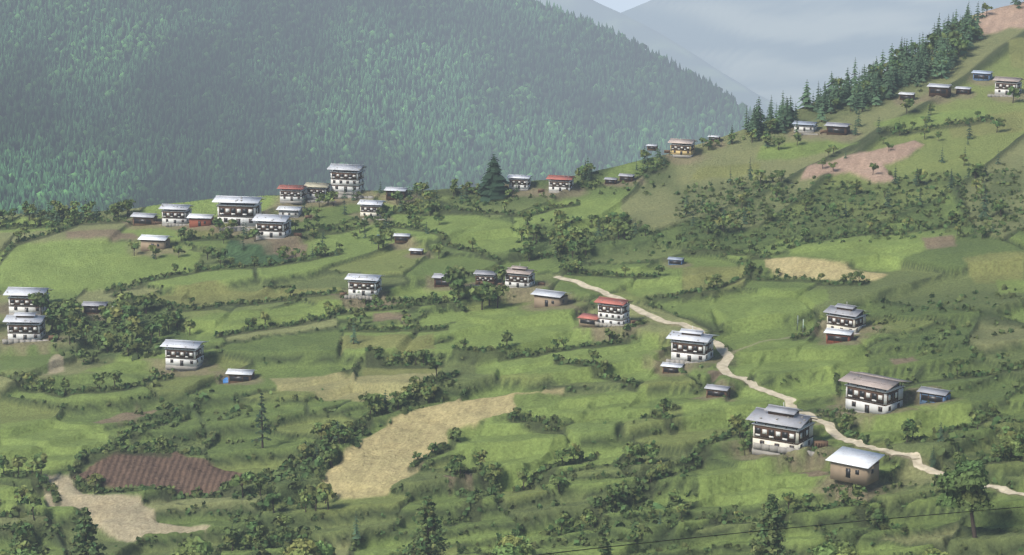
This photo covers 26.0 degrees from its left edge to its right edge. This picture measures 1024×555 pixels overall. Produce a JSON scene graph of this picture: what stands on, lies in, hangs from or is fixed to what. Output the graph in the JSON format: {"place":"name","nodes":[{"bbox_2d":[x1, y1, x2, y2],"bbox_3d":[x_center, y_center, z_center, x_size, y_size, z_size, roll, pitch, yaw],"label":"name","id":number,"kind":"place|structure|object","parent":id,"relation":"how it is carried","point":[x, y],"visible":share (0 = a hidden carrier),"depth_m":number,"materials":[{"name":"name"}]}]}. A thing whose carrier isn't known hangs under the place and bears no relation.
{"place":"outdoors","nodes":[
{"label":"outdoors","id":0,"kind":"place"},
{"bbox_2d":[0,0,742,205],"bbox_3d":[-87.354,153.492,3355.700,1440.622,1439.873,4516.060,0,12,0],"label":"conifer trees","id":1,"kind":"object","parent":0,"point":[392,26],"depth_m":2933.68,"materials":[{"name":"green plant"}]},
{"bbox_2d":[0,0,765,213],"bbox_3d":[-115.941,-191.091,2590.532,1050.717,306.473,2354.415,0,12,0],"label":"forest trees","id":2,"kind":"object","parent":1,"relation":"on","point":[212,177],"visible":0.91,"depth_m":2727.78,"materials":[{"name":"green plant"}]},
{"bbox_2d":[0,2,1023,554],"bbox_3d":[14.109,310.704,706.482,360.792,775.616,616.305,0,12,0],"label":"hillside ground","id":3,"kind":"structure","parent":0,"point":[760,320],"depth_m":490.35,"materials":[{"name":"green plant"}]},
{"bbox_2d":[3,309,47,339],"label":"house","id":4,"kind":"structure","parent":3,"relation":"on","point":[25,325],"depth_m":544.17,"materials":[{"name":"white paint"}]},
{"bbox_2d":[2,339,48,343],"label":"yard wall","id":5,"kind":"structure","parent":3,"relation":"on","point":[9,341],"depth_m":543.56,"materials":[{"name":"white stone"}]},
{"bbox_2d":[3,287,53,314],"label":"house","id":6,"kind":"structure","parent":3,"relation":"on","point":[19,300],"depth_m":564.33,"materials":[{"name":"white paint"}]},
{"bbox_2d":[81,301,110,313],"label":"shed","id":7,"kind":"structure","parent":3,"relation":"on","point":[90,307],"depth_m":559.52,"materials":[{"name":"brown"}]},
{"bbox_2d":[130,212,159,225],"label":"shed","id":8,"kind":"structure","parent":3,"relation":"on","point":[142,219],"depth_m":626.94,"materials":[{"name":"brown"}]},
{"bbox_2d":[137,234,171,250],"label":"shed","id":9,"kind":"structure","parent":3,"relation":"on","point":[160,242],"depth_m":600.31,"materials":[{"name":"brown paint"}]},
{"bbox_2d":[158,204,193,225],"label":"house","id":10,"kind":"structure","parent":3,"relation":"on","point":[176,213],"depth_m":621.91,"materials":[{"name":"white paint"}]},
{"bbox_2d":[165,223,188,226],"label":"yard wall","id":11,"kind":"structure","parent":3,"relation":"on","point":[171,224],"depth_m":620.52,"materials":[{"name":"white paint"}]},
{"bbox_2d":[160,339,208,370],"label":"house","id":12,"kind":"structure","parent":3,"relation":"on","point":[184,355],"depth_m":516.82,"materials":[{"name":"white paint"}]},
{"bbox_2d":[186,214,213,227],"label":"shed","id":13,"kind":"structure","parent":3,"relation":"on","point":[197,220],"depth_m":615.31,"materials":[{"name":"brown"}]},
{"bbox_2d":[219,227,253,231],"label":"yard wall","id":14,"kind":"structure","parent":3,"relation":"on","point":[234,228],"depth_m":609.28,"materials":[{"name":"grey stone"}]},
{"bbox_2d":[212,195,265,227],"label":"house","id":15,"kind":"structure","parent":3,"relation":"on","point":[243,209],"depth_m":612.54,"materials":[{"name":"white paint"}]},
{"bbox_2d":[225,369,254,383],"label":"shed","id":16,"kind":"structure","parent":3,"relation":"on","point":[238,375],"depth_m":506.60,"materials":[{"name":"grey metal"}]},
{"bbox_2d":[252,214,293,239],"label":"house","id":17,"kind":"structure","parent":3,"relation":"on","point":[271,226],"depth_m":593.79,"materials":[{"name":"white paint"}]},
{"bbox_2d":[276,206,302,217],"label":"house","id":18,"kind":"structure","parent":3,"relation":"on","point":[295,211],"depth_m":616.81,"materials":[{"name":"white"}]},
{"bbox_2d":[277,185,305,203],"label":"house","id":19,"kind":"structure","parent":3,"relation":"on","point":[293,194],"depth_m":626.83,"materials":[{"name":"white paint"}]},
{"bbox_2d":[305,182,330,200],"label":"house","id":20,"kind":"structure","parent":3,"relation":"on","point":[312,189],"depth_m":628.99,"materials":[{"name":"white paint"}]},
{"bbox_2d":[307,200,336,202],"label":"yard wall","id":21,"kind":"structure","parent":3,"relation":"on","point":[310,201],"depth_m":628.06,"materials":[{"name":"grey stone"}]},
{"bbox_2d":[327,163,366,194],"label":"house","id":22,"kind":"structure","parent":3,"relation":"on","point":[346,177],"depth_m":628.71,"materials":[{"name":"white paint"}]},
{"bbox_2d":[335,194,373,198],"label":"yard wall","id":23,"kind":"structure","parent":3,"relation":"on","point":[359,196],"depth_m":627.74,"materials":[{"name":"white stone"}]},
{"bbox_2d":[344,295,373,299],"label":"yard wall","id":24,"kind":"structure","parent":3,"relation":"on","point":[358,297],"depth_m":537.89,"materials":[{"name":"white stone"}]},
{"bbox_2d":[345,273,384,298],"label":"house","id":25,"kind":"structure","parent":3,"relation":"on","point":[367,284],"depth_m":537.70,"materials":[{"name":"white paint"}]},
{"bbox_2d":[357,199,385,217],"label":"house","id":26,"kind":"structure","parent":3,"relation":"on","point":[368,207],"depth_m":607.94,"materials":[{"name":"white paint"}]},
{"bbox_2d":[384,187,409,199],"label":"shed","id":27,"kind":"structure","parent":3,"relation":"on","point":[390,190],"depth_m":621.65,"materials":[{"name":"brown"}]},
{"bbox_2d":[393,233,409,242],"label":"shed","id":28,"kind":"structure","parent":3,"relation":"on","point":[401,237],"depth_m":577.26,"materials":[{"name":"brown"}]},
{"bbox_2d":[409,248,423,254],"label":"shed","id":29,"kind":"structure","parent":3,"relation":"on","point":[416,251],"depth_m":566.60,"materials":[{"name":"grey metal"}]},
{"bbox_2d":[431,273,450,287],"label":"shed","id":30,"kind":"structure","parent":3,"relation":"on","point":[439,281],"depth_m":538.70,"materials":[{"name":"brown"}]},
{"bbox_2d":[473,270,497,284],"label":"house","id":31,"kind":"structure","parent":3,"relation":"on","point":[481,276],"depth_m":535.52,"materials":[{"name":"brown"}]},
{"bbox_2d":[0,0,1023,554],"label":"trees","id":32,"kind":"object","parent":3,"relation":"on","point":[964,482],"visible":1,"depth_m":531.51,"materials":[{"name":"green plant"}]},
{"bbox_2d":[0,20,1023,554],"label":"hedgerow shrubs","id":33,"kind":"object","parent":3,"relation":"on","point":[476,494],"visible":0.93,"depth_m":479.76,"materials":[{"name":"green plant"}]},
{"bbox_2d":[506,174,532,190],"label":"house","id":34,"kind":"structure","parent":3,"relation":"on","point":[523,182],"depth_m":612.57,"materials":[{"name":"white paint"}]},
{"bbox_2d":[505,265,537,287],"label":"house","id":35,"kind":"structure","parent":3,"relation":"on","point":[520,277],"depth_m":529.69,"materials":[{"name":"white paint"}]},
{"bbox_2d":[531,288,567,307],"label":"shed","id":36,"kind":"structure","parent":3,"relation":"on","point":[544,298],"depth_m":516.85,"materials":[{"name":"brown paint"}]},
{"bbox_2d":[546,175,574,192],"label":"house","id":37,"kind":"structure","parent":3,"relation":"on","point":[558,183],"depth_m":606.57,"materials":[{"name":"white paint"}]},
{"bbox_2d":[577,296,631,327],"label":"house","id":38,"kind":"structure","parent":3,"relation":"on","point":[613,310],"depth_m":495.83,"materials":[{"name":"white paint"}]},
{"bbox_2d":[595,322,623,326],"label":"yard wall","id":39,"kind":"structure","parent":3,"relation":"on","point":[601,324],"depth_m":495.01,"materials":[{"name":"white stone"}]},
{"bbox_2d":[604,177,618,183],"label":"shed","id":40,"kind":"structure","parent":3,"relation":"on","point":[609,180],"depth_m":609.74,"materials":[{"name":"grey"}]},
{"bbox_2d":[618,173,634,181],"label":"shed","id":41,"kind":"structure","parent":3,"relation":"on","point":[627,177],"depth_m":609.73,"materials":[{"name":"grey"}]},
{"bbox_2d":[646,144,657,150],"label":"shed","id":42,"kind":"structure","parent":3,"relation":"on","point":[652,147],"depth_m":630.68,"materials":[{"name":"brown"}]},
{"bbox_2d":[660,362,683,373],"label":"shed","id":43,"kind":"structure","parent":3,"relation":"on","point":[668,367],"depth_m":465.39,"materials":[{"name":"grey"}]},
{"bbox_2d":[667,257,683,264],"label":"shed","id":44,"kind":"structure","parent":3,"relation":"on","point":[676,260],"depth_m":537.30,"materials":[{"name":"blue"}]},
{"bbox_2d":[668,138,696,157],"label":"house","id":45,"kind":"structure","parent":3,"relation":"on","point":[682,148],"depth_m":621.48,"materials":[{"name":"brown"}]},
{"bbox_2d":[666,359,699,363],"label":"yard wall","id":46,"kind":"structure","parent":3,"relation":"on","point":[677,361],"depth_m":467.68,"materials":[{"name":"white stone"}]},
{"bbox_2d":[666,326,718,361],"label":"house","id":47,"kind":"structure","parent":3,"relation":"on","point":[692,345],"depth_m":468.79,"materials":[{"name":"white paint"}]},
{"bbox_2d":[708,135,719,141],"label":"shed","id":48,"kind":"structure","parent":3,"relation":"on","point":[713,137],"depth_m":629.74,"materials":[{"name":"grey"}]},
{"bbox_2d":[704,384,730,397],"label":"shed","id":49,"kind":"structure","parent":3,"relation":"on","point":[712,390],"depth_m":447.35,"materials":[{"name":"brown"}]},
{"bbox_2d":[745,404,820,454],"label":"house","id":50,"kind":"structure","parent":3,"relation":"on","point":[780,426],"depth_m":414.57,"materials":[{"name":"white paint"}]},
{"bbox_2d":[753,442,814,455],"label":"yard wall","id":51,"kind":"structure","parent":3,"relation":"on","point":[771,448],"depth_m":414.67,"materials":[{"name":"white stone"}]},
{"bbox_2d":[792,121,818,132],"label":"house","id":52,"kind":"structure","parent":3,"relation":"on","point":[807,127],"depth_m":629.84,"materials":[{"name":"white paint"}]},
{"bbox_2d":[801,133,817,134],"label":"yard wall","id":53,"kind":"structure","parent":3,"relation":"on","point":[809,134],"depth_m":627.10,"materials":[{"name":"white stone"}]},
{"bbox_2d":[814,440,827,447],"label":"firewood","id":54,"kind":"object","parent":3,"relation":"on","point":[820,443],"visible":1,"depth_m":412.84,"materials":[{"name":"brown wood"}]},
{"bbox_2d":[824,122,851,134],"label":"shed","id":55,"kind":"structure","parent":3,"relation":"on","point":[834,128],"depth_m":623.54,"materials":[{"name":"brown"}]},
{"bbox_2d":[823,328,853,343],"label":"shed","id":56,"kind":"structure","parent":3,"relation":"on","point":[834,335],"depth_m":466.85,"materials":[{"name":"brown"}]},
{"bbox_2d":[823,303,869,332],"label":"house","id":57,"kind":"structure","parent":3,"relation":"on","point":[845,316],"depth_m":474.14,"materials":[{"name":"white paint"}]},
{"bbox_2d":[825,446,884,485],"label":"house","id":58,"kind":"structure","parent":3,"relation":"on","point":[854,466],"depth_m":392.81,"materials":[{"name":"brown paint"}]},
{"bbox_2d":[838,371,911,413],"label":"house","id":59,"kind":"structure","parent":3,"relation":"on","point":[871,393],"depth_m":427.81,"materials":[{"name":"white paint"}]},
{"bbox_2d":[898,92,915,99],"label":"shed","id":60,"kind":"structure","parent":3,"relation":"on","point":[905,95],"depth_m":654.76,"materials":[{"name":"grey"}]},
{"bbox_2d":[917,386,950,403],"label":"shed","id":61,"kind":"structure","parent":3,"relation":"on","point":[933,395],"depth_m":427.09,"materials":[{"name":"blue"}]},
{"bbox_2d":[927,83,952,96],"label":"shed","id":62,"kind":"structure","parent":3,"relation":"on","point":[942,90],"depth_m":653.10,"materials":[{"name":"brown"}]},
{"bbox_2d":[955,86,971,94],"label":"shed","id":63,"kind":"structure","parent":3,"relation":"on","point":[963,90],"depth_m":655.48,"materials":[{"name":"brown"}]},
{"bbox_2d":[971,70,994,80],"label":"shed","id":64,"kind":"structure","parent":3,"relation":"on","point":[979,75],"depth_m":668.41,"materials":[{"name":"blue"}]},
{"bbox_2d":[988,94,1012,96],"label":"yard wall","id":65,"kind":"structure","parent":3,"relation":"on","point":[993,95],"depth_m":647.82,"materials":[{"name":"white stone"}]},
{"bbox_2d":[993,76,1023,94],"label":"house","id":66,"kind":"structure","parent":3,"relation":"on","point":[1002,84],"depth_m":647.90,"materials":[{"name":"white paint"}]},
{"bbox_2d":[594,0,649,12],"bbox_3d":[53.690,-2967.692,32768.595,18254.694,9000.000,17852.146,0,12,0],"label":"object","id":67,"kind":"structure","parent":0,"point":[620,6],"depth_m":26341.76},
{"bbox_2d":[535,0,778,121],"bbox_3d":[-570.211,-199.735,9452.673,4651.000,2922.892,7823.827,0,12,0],"label":"distant mountain","id":68,"kind":"structure","parent":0,"point":[650,38],"depth_m":7928.15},
{"bbox_2d":[537,507,1020,554],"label":"power line","id":69,"kind":"object","parent":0,"point":[765,530],"visible":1,"depth_m":83.40,"materials":[{"name":"black metal"}]},
{"bbox_2d":[554,276,1023,495],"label":"dirt road","id":70,"kind":"structure","parent":0,"point":[723,368],"depth_m":445.90,"materials":[{"name":"beige soil"}]},
{"bbox_2d":[621,0,1023,110],"bbox_3d":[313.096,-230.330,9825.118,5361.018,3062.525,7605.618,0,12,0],"label":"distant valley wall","id":71,"kind":"structure","parent":0,"point":[767,49],"depth_m":8379.18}
]}

